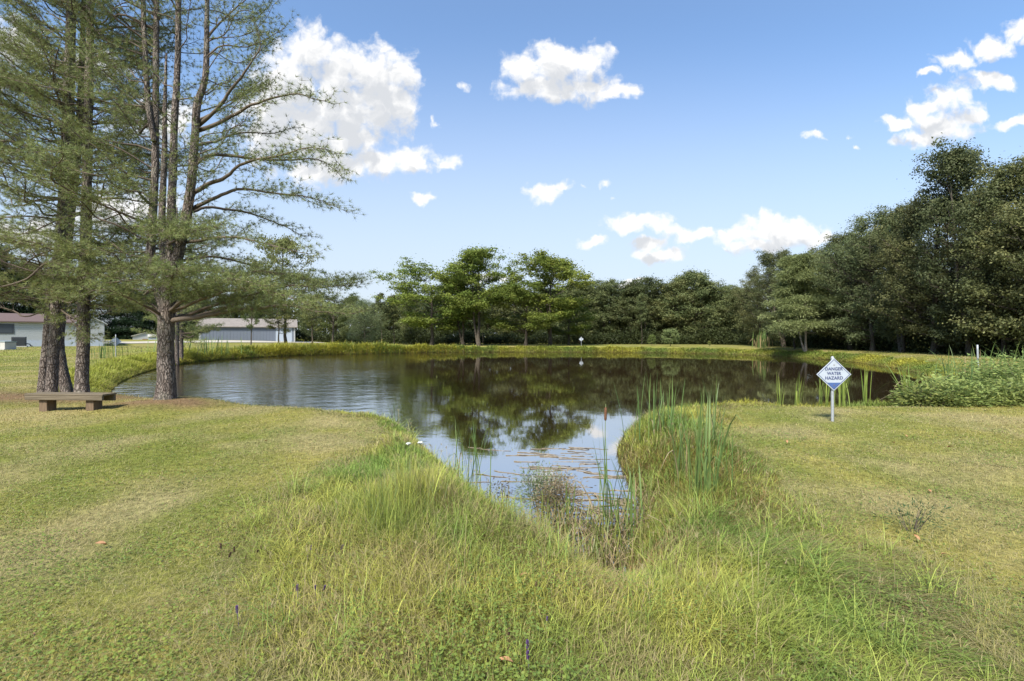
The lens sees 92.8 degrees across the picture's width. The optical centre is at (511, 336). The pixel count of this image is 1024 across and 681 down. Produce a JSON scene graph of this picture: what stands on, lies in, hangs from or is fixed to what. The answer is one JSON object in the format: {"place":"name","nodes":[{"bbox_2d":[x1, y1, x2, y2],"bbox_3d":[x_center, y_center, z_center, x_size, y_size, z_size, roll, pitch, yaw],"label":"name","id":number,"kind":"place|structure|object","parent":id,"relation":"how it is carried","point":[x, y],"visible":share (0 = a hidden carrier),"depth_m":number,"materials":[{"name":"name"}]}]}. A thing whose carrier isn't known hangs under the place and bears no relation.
{"place":"outdoors","nodes":[
{"label":"outdoors","id":0,"kind":"place"},
{"bbox_2d":[104,340,324,343],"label":"driveway","id":1,"kind":"structure","parent":0,"point":[216,341],"depth_m":69.52,"materials":[{"name":"grey concrete"}]},
{"bbox_2d":[0,338,1023,680],"bbox_3d":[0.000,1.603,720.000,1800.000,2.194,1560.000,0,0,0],"label":"ground","id":2,"kind":"structure","parent":0,"point":[16,396],"depth_m":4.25,"materials":[{"name":"green plant"}]},
{"bbox_2d":[0,341,16,349],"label":"utility box","id":3,"kind":"object","parent":2,"relation":"on","point":[8,345],"visible":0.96,"depth_m":42.74,"materials":[{"name":"metal"}]},
{"bbox_2d":[11,337,31,346],"bbox_3d":[-50.029,0.620,49.733,1.550,1.150,1.155,0,0,-40],"label":"air conditioner","id":4,"kind":"object","parent":2,"relation":"on","point":[21,342],"visible":0.76,"depth_m":49.35,"materials":[{"name":"grey metal"}]},
{"bbox_2d":[0,242,43,313],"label":"spruce","id":5,"kind":"object","parent":2,"relation":"on","point":[18,311],"visible":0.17,"depth_m":76.19,"materials":[{"name":"green plant"}]},
{"bbox_2d":[0,262,66,313],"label":"spruce","id":6,"kind":"object","parent":2,"relation":"on","point":[10,305],"visible":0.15,"depth_m":76.28,"materials":[{"name":"green plant"}]},
{"bbox_2d":[0,313,107,346],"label":"white house","id":7,"kind":"structure","parent":2,"relation":"on","point":[17,325],"depth_m":51.83,"materials":[{"name":"white paint"}]},
{"bbox_2d":[0,324,13,333],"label":"window","id":8,"kind":"structure","parent":7,"relation":"in","point":[4,328],"depth_m":50.39,"materials":[{"name":"grey glass"}]},
{"bbox_2d":[24,392,116,411],"bbox_3d":[-8.823,1.340,9.754,1.660,0.409,0.322,0,0,4],"label":"bench","id":9,"kind":"object","parent":2,"relation":"on","point":[47,401],"visible":0.8,"depth_m":9.64,"materials":[{"name":"beige concrete"}]},
{"bbox_2d":[66,281,121,338],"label":"spruce","id":10,"kind":"object","parent":2,"relation":"on","point":[98,317],"visible":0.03,"depth_m":83.03,"materials":[{"name":"green plant"}]},
{"bbox_2d":[0,0,202,391],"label":"pine tree","id":11,"kind":"object","parent":2,"relation":"on","point":[56,312],"visible":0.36,"depth_m":12.18,"materials":[{"name":"green plant"}]},
{"bbox_2d":[91,340,128,358],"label":"reed clump","id":12,"kind":"object","parent":2,"relation":"on","point":[100,355],"visible":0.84,"depth_m":29.89,"materials":[{"name":"green plant"}]},
{"bbox_2d":[0,0,222,391],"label":"pine tree","id":13,"kind":"object","parent":2,"relation":"on","point":[65,383],"visible":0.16,"depth_m":13.50,"materials":[{"name":"green plant"}]},
{"bbox_2d":[0,0,235,391],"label":"pine tree","id":14,"kind":"object","parent":2,"relation":"on","point":[81,376],"visible":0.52,"depth_m":11.50,"materials":[{"name":"green plant"}]},
{"bbox_2d":[105,292,149,338],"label":"spruce","id":15,"kind":"object","parent":2,"relation":"on","point":[116,322],"visible":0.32,"depth_m":84.62,"materials":[{"name":"green plant"}]},
{"bbox_2d":[118,303,156,338],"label":"spruce","id":16,"kind":"object","parent":2,"relation":"on","point":[146,325],"visible":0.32,"depth_m":85.75,"materials":[{"name":"green plant"}]},
{"bbox_2d":[131,214,224,361],"bbox_3d":[-23.971,-3.733,35.831,6.979,11.632,5.747,0,0,0],"label":"pine tree","id":17,"kind":"object","parent":2,"relation":"on","point":[181,348],"visible":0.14,"depth_m":35.39,"materials":[{"name":"green plant"}]},
{"bbox_2d":[140,200,216,364],"bbox_3d":[-23.480,-3.650,34.579,5.851,11.714,6.678,0,0,0],"label":"pine tree","id":18,"kind":"object","parent":2,"relation":"on","point":[178,326],"visible":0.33,"depth_m":33.92,"materials":[{"name":"green plant"}]},
{"bbox_2d":[137,336,241,354],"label":"reed clump","id":19,"kind":"object","parent":2,"relation":"on","point":[205,345],"visible":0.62,"depth_m":40.29,"materials":[{"name":"green plant"}]},
{"bbox_2d":[0,0,379,399],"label":"pine tree","id":20,"kind":"object","parent":2,"relation":"on","point":[173,239],"visible":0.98,"depth_m":10.38,"materials":[{"name":"green plant"}]},
{"bbox_2d":[196,318,297,341],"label":"barn","id":21,"kind":"structure","parent":2,"relation":"on","point":[234,329],"depth_m":76.16,"materials":[{"name":"white metal"}]},
{"bbox_2d":[241,289,266,345],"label":"bankside tree","id":22,"kind":"object","parent":2,"relation":"on","point":[257,321],"visible":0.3,"depth_m":51.99,"materials":[{"name":"green plant"}]},
{"bbox_2d":[244,301,279,318],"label":"woodland tree","id":23,"kind":"object","parent":2,"relation":"on","point":[267,316],"visible":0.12,"depth_m":102.92,"materials":[{"name":"green plant"}]},
{"bbox_2d":[261,296,297,343],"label":"bankside tree","id":24,"kind":"object","parent":2,"relation":"on","point":[278,319],"visible":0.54,"depth_m":53.92,"materials":[{"name":"green plant"}]},
{"bbox_2d":[244,232,322,343],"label":"bankside tree","id":25,"kind":"object","parent":2,"relation":"on","point":[285,261],"visible":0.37,"depth_m":55.39,"materials":[{"name":"green plant"}]},
{"bbox_2d":[297,306,328,334],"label":"woodland tree","id":26,"kind":"object","parent":2,"relation":"on","point":[306,325],"visible":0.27,"depth_m":97.07,"materials":[{"name":"green plant"}]},
{"bbox_2d":[299,293,328,343],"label":"bankside tree","id":27,"kind":"object","parent":2,"relation":"on","point":[311,322],"visible":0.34,"depth_m":72.02,"materials":[{"name":"green plant"}]},
{"bbox_2d":[322,304,348,334],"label":"woodland tree","id":28,"kind":"object","parent":2,"relation":"on","point":[336,326],"visible":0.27,"depth_m":94.89,"materials":[{"name":"green plant"}]},
{"bbox_2d":[314,266,360,341],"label":"bankside tree","id":29,"kind":"object","parent":2,"relation":"on","point":[333,318],"visible":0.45,"depth_m":57.98,"materials":[{"name":"green plant"}]},
{"bbox_2d":[334,294,370,343],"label":"bankside tree","id":30,"kind":"object","parent":2,"relation":"on","point":[344,329],"visible":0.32,"depth_m":82.93,"materials":[{"name":"green plant"}]},
{"bbox_2d":[343,298,390,344],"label":"willow","id":31,"kind":"object","parent":2,"relation":"on","point":[363,328],"visible":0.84,"depth_m":65.61,"materials":[{"name":"green plant"}]},
{"bbox_2d":[371,292,389,340],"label":"bankside tree","id":32,"kind":"object","parent":2,"relation":"on","point":[380,303],"visible":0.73,"depth_m":71.42,"materials":[{"name":"green plant"}]},
{"bbox_2d":[371,306,401,338],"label":"woodland tree","id":33,"kind":"object","parent":2,"relation":"on","point":[384,327],"visible":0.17,"depth_m":96.01,"materials":[{"name":"green plant"}]},
{"bbox_2d":[382,294,403,344],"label":"bankside tree","id":34,"kind":"object","parent":2,"relation":"on","point":[393,319],"visible":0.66,"depth_m":73.41,"materials":[{"name":"green plant"}]},
{"bbox_2d":[382,293,428,333],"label":"woodland tree","id":35,"kind":"object","parent":2,"relation":"on","point":[399,329],"visible":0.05,"depth_m":95.05,"materials":[{"name":"green plant"}]},
{"bbox_2d":[396,299,426,338],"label":"bankside tree","id":36,"kind":"object","parent":2,"relation":"on","point":[404,316],"visible":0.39,"depth_m":79.16,"materials":[{"name":"green plant"}]},
{"bbox_2d":[369,253,486,345],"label":"locust tree","id":37,"kind":"object","parent":2,"relation":"on","point":[428,319],"visible":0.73,"depth_m":66.71,"materials":[{"name":"green plant"}]},
{"bbox_2d":[423,297,469,336],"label":"woodland tree","id":38,"kind":"object","parent":2,"relation":"on","point":[443,331],"visible":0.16,"depth_m":92.71,"materials":[{"name":"green plant"}]},
{"bbox_2d":[424,273,493,344],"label":"locust tree","id":39,"kind":"object","parent":2,"relation":"on","point":[452,291],"visible":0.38,"depth_m":68.31,"materials":[{"name":"green plant"}]},
{"bbox_2d":[445,412,490,483],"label":"cattail clump","id":40,"kind":"object","parent":2,"relation":"on","point":[475,447],"visible":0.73,"depth_m":6.85,"materials":[{"name":"green plant"}]},
{"bbox_2d":[426,243,526,345],"bbox_3d":[-4.797,-5.608,66.879,13.320,13.966,12.055,0,0,-25],"label":"locust tree","id":41,"kind":"object","parent":2,"relation":"on","point":[474,259],"visible":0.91,"depth_m":64.83,"materials":[{"name":"green plant"}]},
{"bbox_2d":[467,297,508,335],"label":"woodland tree","id":42,"kind":"object","parent":2,"relation":"on","point":[488,326],"visible":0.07,"depth_m":90.33,"materials":[{"name":"green plant"}]},
{"bbox_2d":[484,474,519,507],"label":"dark weed","id":43,"kind":"object","parent":2,"relation":"on","point":[502,496],"visible":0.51,"depth_m":5.62,"materials":[{"name":"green plant"}]},
{"bbox_2d":[0,421,1023,680],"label":"clover","id":44,"kind":"object","parent":2,"relation":"on","point":[208,649],"visible":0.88,"depth_m":2.58,"materials":[{"name":"green plant"}]},
{"bbox_2d":[485,290,545,335],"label":"woodland tree","id":45,"kind":"object","parent":2,"relation":"on","point":[504,311],"visible":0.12,"depth_m":86.82,"materials":[{"name":"green plant"}]},
{"bbox_2d":[68,340,968,568],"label":"bank grass","id":46,"kind":"structure","parent":2,"relation":"on","point":[109,375],"depth_m":34.51,"materials":[{"name":"green plant"}]},
{"bbox_2d":[463,272,574,345],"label":"locust tree","id":47,"kind":"object","parent":2,"relation":"on","point":[504,322],"visible":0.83,"depth_m":64.77,"materials":[{"name":"green plant"}]},
{"bbox_2d":[502,247,602,345],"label":"locust tree","id":48,"kind":"object","parent":2,"relation":"on","point":[560,268],"visible":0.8,"depth_m":65.02,"materials":[{"name":"green plant"}]},
{"bbox_2d":[508,487,597,536],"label":"sedge tuft","id":49,"kind":"object","parent":2,"relation":"on","point":[548,512],"visible":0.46,"depth_m":4.94,"materials":[{"name":"green plant"}]},
{"bbox_2d":[104,294,1023,357],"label":"undergrowth","id":50,"kind":"object","parent":2,"relation":"on","point":[729,337],"visible":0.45,"depth_m":77.56,"materials":[{"name":"green plant"}]},
{"bbox_2d":[532,296,599,344],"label":"locust tree","id":51,"kind":"object","parent":2,"relation":"on","point":[580,328],"visible":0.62,"depth_m":69.25,"materials":[{"name":"green plant"}]},
{"bbox_2d":[554,283,612,341],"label":"woodland tree","id":52,"kind":"object","parent":2,"relation":"on","point":[579,292],"visible":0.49,"depth_m":82.12,"materials":[{"name":"green plant"}]},
{"bbox_2d":[530,492,642,565],"bbox_3d":[0.630,1.774,4.605,1.148,0.582,1.243,0,0,0],"label":"sedge tuft","id":53,"kind":"object","parent":2,"relation":"on","point":[581,521],"visible":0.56,"depth_m":4.76,"materials":[{"name":"green plant"}]},
{"bbox_2d":[180,400,1023,680],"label":"long grass","id":54,"kind":"structure","parent":2,"relation":"on","point":[422,495],"depth_m":2.92,"materials":[{"name":"green plant"}]},
{"bbox_2d":[584,278,630,332],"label":"woodland tree","id":55,"kind":"object","parent":2,"relation":"on","point":[611,285],"visible":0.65,"depth_m":84.48,"materials":[{"name":"green plant"}]},
{"bbox_2d":[567,515,650,574],"bbox_3d":[0.729,1.826,4.262,0.996,0.467,0.954,0,0,-16],"label":"sedge tuft","id":56,"kind":"object","parent":2,"relation":"on","point":[591,552],"visible":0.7,"depth_m":4.22,"materials":[{"name":"green plant"}]},
{"bbox_2d":[572,504,650,565],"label":"sedge tuft","id":57,"kind":"object","parent":2,"relation":"on","point":[615,534],"visible":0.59,"depth_m":4.51,"materials":[{"name":"green plant"}]},
{"bbox_2d":[601,283,658,343],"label":"woodland tree","id":58,"kind":"object","parent":2,"relation":"on","point":[628,290],"visible":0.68,"depth_m":82.62,"materials":[{"name":"green plant"}]},
{"bbox_2d":[592,451,668,548],"bbox_3d":[1.088,1.566,4.591,0.763,0.928,1.309,0,0,-14],"label":"cattail clump","id":59,"kind":"object","parent":2,"relation":"on","point":[630,491],"visible":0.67,"depth_m":4.83,"materials":[{"name":"green plant"}]},
{"bbox_2d":[604,483,670,541],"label":"sedge tuft","id":60,"kind":"object","parent":2,"relation":"on","point":[625,502],"visible":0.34,"depth_m":5.03,"materials":[{"name":"green plant"}]},
{"bbox_2d":[633,292,648,343],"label":"woodland tree","id":61,"kind":"object","parent":2,"relation":"on","point":[640,296],"visible":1,"depth_m":77.61,"materials":[{"name":"green plant"}]},
{"bbox_2d":[611,472,671,510],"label":"sedge tuft","id":62,"kind":"object","parent":2,"relation":"on","point":[650,488],"visible":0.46,"depth_m":5.67,"materials":[{"name":"green plant"}]},
{"bbox_2d":[614,373,684,440],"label":"cattail clump","id":63,"kind":"object","parent":2,"relation":"on","point":[663,413],"visible":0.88,"depth_m":7.56,"materials":[{"name":"green plant"}]},
{"bbox_2d":[623,273,677,342],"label":"woodland tree","id":64,"kind":"object","parent":2,"relation":"on","point":[651,287],"visible":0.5,"depth_m":82.05,"materials":[{"name":"green plant"}]},
{"bbox_2d":[661,328,679,345],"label":"shrub","id":65,"kind":"object","parent":2,"relation":"on","point":[673,335],"visible":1,"depth_m":62.83,"materials":[{"name":"green plant"}]},
{"bbox_2d":[648,277,704,334],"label":"woodland tree","id":66,"kind":"object","parent":2,"relation":"on","point":[675,316],"visible":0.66,"depth_m":80.05,"materials":[{"name":"green plant"}]},
{"bbox_2d":[660,410,705,481],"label":"cattail clump","id":67,"kind":"object","parent":2,"relation":"on","point":[678,460],"visible":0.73,"depth_m":5.57,"materials":[{"name":"green plant"}]},
{"bbox_2d":[654,268,729,343],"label":"woodland tree","id":68,"kind":"object","parent":2,"relation":"on","point":[702,282],"visible":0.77,"depth_m":78.75,"materials":[{"name":"green plant"}]},
{"bbox_2d":[696,380,728,456],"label":"cattail clump","id":69,"kind":"object","parent":2,"relation":"on","point":[715,422],"visible":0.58,"depth_m":6.22,"materials":[{"name":"green plant"}]},
{"bbox_2d":[678,390,747,502],"bbox_3d":[1.851,1.039,4.667,0.554,1.150,0.694,0,0,0],"label":"cattail clump","id":70,"kind":"object","parent":2,"relation":"on","point":[704,463],"visible":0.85,"depth_m":4.69,"materials":[{"name":"green plant"}]},
{"bbox_2d":[697,284,745,342],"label":"woodland tree","id":71,"kind":"object","parent":2,"relation":"on","point":[718,294],"visible":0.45,"depth_m":78.64,"materials":[{"name":"green plant"}]},
{"bbox_2d":[715,287,767,336],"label":"woodland tree","id":72,"kind":"object","parent":2,"relation":"on","point":[729,315],"visible":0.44,"depth_m":75.35,"materials":[{"name":"green plant"}]},
{"bbox_2d":[729,264,778,342],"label":"woodland tree","id":73,"kind":"object","parent":2,"relation":"on","point":[751,317],"visible":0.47,"depth_m":63.73,"materials":[{"name":"green plant"}]},
{"bbox_2d":[750,327,772,347],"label":"reed clump","id":74,"kind":"object","parent":2,"relation":"on","point":[762,343],"visible":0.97,"depth_m":54.89,"materials":[{"name":"green plant"}]},
{"bbox_2d":[740,247,791,346],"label":"woodland tree","id":75,"kind":"object","parent":2,"relation":"on","point":[768,257],"visible":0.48,"depth_m":58.16,"materials":[{"name":"green plant"}]},
{"bbox_2d":[776,278,809,348],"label":"woodland tree","id":76,"kind":"object","parent":2,"relation":"on","point":[785,334],"visible":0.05,"depth_m":50.49,"materials":[{"name":"green plant"}]},
{"bbox_2d":[757,250,853,351],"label":"feathery tree","id":77,"kind":"object","parent":2,"relation":"on","point":[795,273],"visible":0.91,"depth_m":46.80,"materials":[{"name":"green plant"}]},
{"bbox_2d":[815,367,839,406],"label":"cattail clump","id":78,"kind":"object","parent":2,"relation":"on","point":[826,397],"visible":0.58,"depth_m":11.57,"materials":[{"name":"green plant"}]},
{"bbox_2d":[798,257,866,344],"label":"woodland tree","id":79,"kind":"object","parent":2,"relation":"on","point":[820,312],"visible":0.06,"depth_m":52.62,"materials":[{"name":"green plant"}]},
{"bbox_2d":[816,356,850,421],"bbox_3d":[5.675,1.003,8.626,0.634,1.304,0.075,0,0,-3],"label":"warning sign","id":80,"kind":"object","parent":2,"relation":"on","point":[833,374],"visible":1,"depth_m":8.60,"materials":[{"name":"metal"}]},
{"bbox_2d":[834,368,855,406],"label":"cattail clump","id":81,"kind":"object","parent":2,"relation":"on","point":[844,389],"visible":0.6,"depth_m":11.55,"materials":[{"name":"green plant"}]},
{"bbox_2d":[803,229,890,349],"bbox_3d":[31.984,-4.642,46.099,8.009,11.980,9.512,0,0,0],"label":"woodland tree","id":82,"kind":"object","parent":2,"relation":"on","point":[834,238],"visible":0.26,"depth_m":45.85,"materials":[{"name":"green plant"}]},
{"bbox_2d":[860,367,871,406],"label":"cattail clump","id":83,"kind":"object","parent":2,"relation":"on","point":[865,380],"visible":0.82,"depth_m":11.97,"materials":[{"name":"green plant"}]},
{"bbox_2d":[807,205,930,350],"bbox_3d":[30.757,-4.870,41.825,9.830,12.398,9.737,0,0,20],"label":"woodland tree","id":84,"kind":"object","parent":2,"relation":"on","point":[861,225],"visible":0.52,"depth_m":41.94,"materials":[{"name":"green plant"}]},
{"bbox_2d":[840,250,942,349],"bbox_3d":[36.211,-4.060,46.459,8.991,10.809,7.570,0,0,30],"label":"woodland tree","id":85,"kind":"object","parent":2,"relation":"on","point":[881,322],"visible":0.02,"depth_m":46.08,"materials":[{"name":"green plant"}]},
{"bbox_2d":[843,196,949,351],"bbox_3d":[31.283,-4.841,40.017,6.409,12.437,8.520,0,0,-6],"label":"woodland tree","id":86,"kind":"object","parent":2,"relation":"on","point":[892,220],"visible":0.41,"depth_m":39.24,"materials":[{"name":"green plant"}]},
{"bbox_2d":[880,364,914,405],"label":"cattail clump","id":87,"kind":"object","parent":2,"relation":"on","point":[909,385],"visible":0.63,"depth_m":11.63,"materials":[{"name":"green plant"}]},
{"bbox_2d":[858,491,971,544],"bbox_3d":[3.059,1.382,3.741,0.690,0.303,0.633,0,0,29],"label":"leafy weed","id":88,"kind":"object","parent":2,"relation":"on","point":[917,519],"visible":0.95,"depth_m":3.74,"materials":[{"name":"green plant"}]},
{"bbox_2d":[884,380,981,407],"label":"bramble bush","id":89,"kind":"object","parent":2,"relation":"on","point":[920,397],"visible":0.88,"depth_m":10.83,"materials":[{"name":"green plant"}]},
{"bbox_2d":[853,183,1018,353],"bbox_3d":[31.229,-4.895,35.947,9.925,12.499,8.356,0,0,22],"label":"woodland tree","id":90,"kind":"object","parent":2,"relation":"on","point":[896,288],"visible":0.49,"depth_m":35.96,"materials":[{"name":"green plant"}]},
{"bbox_2d":[930,352,975,382],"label":"cattail clump","id":91,"kind":"object","parent":2,"relation":"on","point":[948,371],"visible":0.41,"depth_m":13.38,"materials":[{"name":"green plant"}]},
{"bbox_2d":[885,371,1023,407],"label":"bramble bush","id":92,"kind":"object","parent":2,"relation":"on","point":[968,393],"visible":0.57,"depth_m":10.72,"materials":[{"name":"green plant"}]},
{"bbox_2d":[899,132,1023,355],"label":"woodland tree","id":93,"kind":"object","parent":2,"relation":"on","point":[953,163],"visible":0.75,"depth_m":32.14,"materials":[{"name":"green plant"}]},
{"bbox_2d":[915,373,1023,406],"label":"bramble bush","id":94,"kind":"object","parent":2,"relation":"on","point":[1018,387],"visible":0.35,"depth_m":10.75,"materials":[{"name":"green plant"}]},
{"bbox_2d":[926,350,1023,386],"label":"bramble bush","id":95,"kind":"object","parent":2,"relation":"on","point":[975,367],"visible":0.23,"depth_m":13.51,"materials":[{"name":"green plant"}]},
{"bbox_2d":[929,193,1023,356],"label":"woodland tree","id":96,"kind":"object","parent":2,"relation":"on","point":[997,278],"visible":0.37,"depth_m":30.59,"materials":[{"name":"green plant"}]},
{"bbox_2d":[932,342,1023,372],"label":"reed clump","id":97,"kind":"object","parent":2,"relation":"on","point":[990,356],"visible":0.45,"depth_m":19.55,"materials":[{"name":"green plant"}]},
{"bbox_2d":[937,146,1023,345],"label":"woodland tree","id":98,"kind":"object","parent":2,"relation":"on","point":[975,289],"visible":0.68,"depth_m":29.57,"materials":[{"name":"green plant"}]},
{"bbox_2d":[961,357,1023,386],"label":"bramble bush","id":99,"kind":"object","parent":2,"relation":"on","point":[1006,366],"visible":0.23,"depth_m":12.87,"materials":[{"name":"green plant"}]},
{"bbox_2d":[966,199,1023,347],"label":"woodland tree","id":100,"kind":"object","parent":2,"relation":"on","point":[1020,269],"visible":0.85,"depth_m":28.01,"materials":[{"name":"green plant"}]},
{"bbox_2d":[0,0,1023,333],"label":"sky","id":101,"kind":"structure","parent":0,"point":[627,140],"materials":[{"name":"blue"}]},
{"bbox_2d":[110,352,932,576],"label":"pond water","id":102,"kind":"structure","parent":0,"point":[530,402],"depth_m":18.01,"materials":[{"name":"black liquid"}]},
{"bbox_2d":[501,460,575,525],"bbox_3d":[0.295,1.690,5.374,0.896,0.683,0.855,0,0,0],"label":"feathery weed","id":103,"kind":"object","parent":102,"relation":"on","point":[537,478],"visible":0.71,"depth_m":5.34,"materials":[{"name":"green plant"}]},
{"bbox_2d":[510,460,595,532],"bbox_3d":[0.480,1.699,5.178,0.943,0.667,0.950,0,0,-24],"label":"feathery weed","id":104,"kind":"object","parent":102,"relation":"on","point":[561,485],"visible":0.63,"depth_m":5.16,"materials":[{"name":"green plant"}]},
{"bbox_2d":[547,406,630,539],"bbox_3d":[0.771,1.345,4.782,0.590,1.370,0.871,0,0,-42],"label":"cattail clump","id":105,"kind":"object","parent":102,"relation":"in","point":[605,490],"visible":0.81,"depth_m":4.74,"materials":[{"name":"green plant"}]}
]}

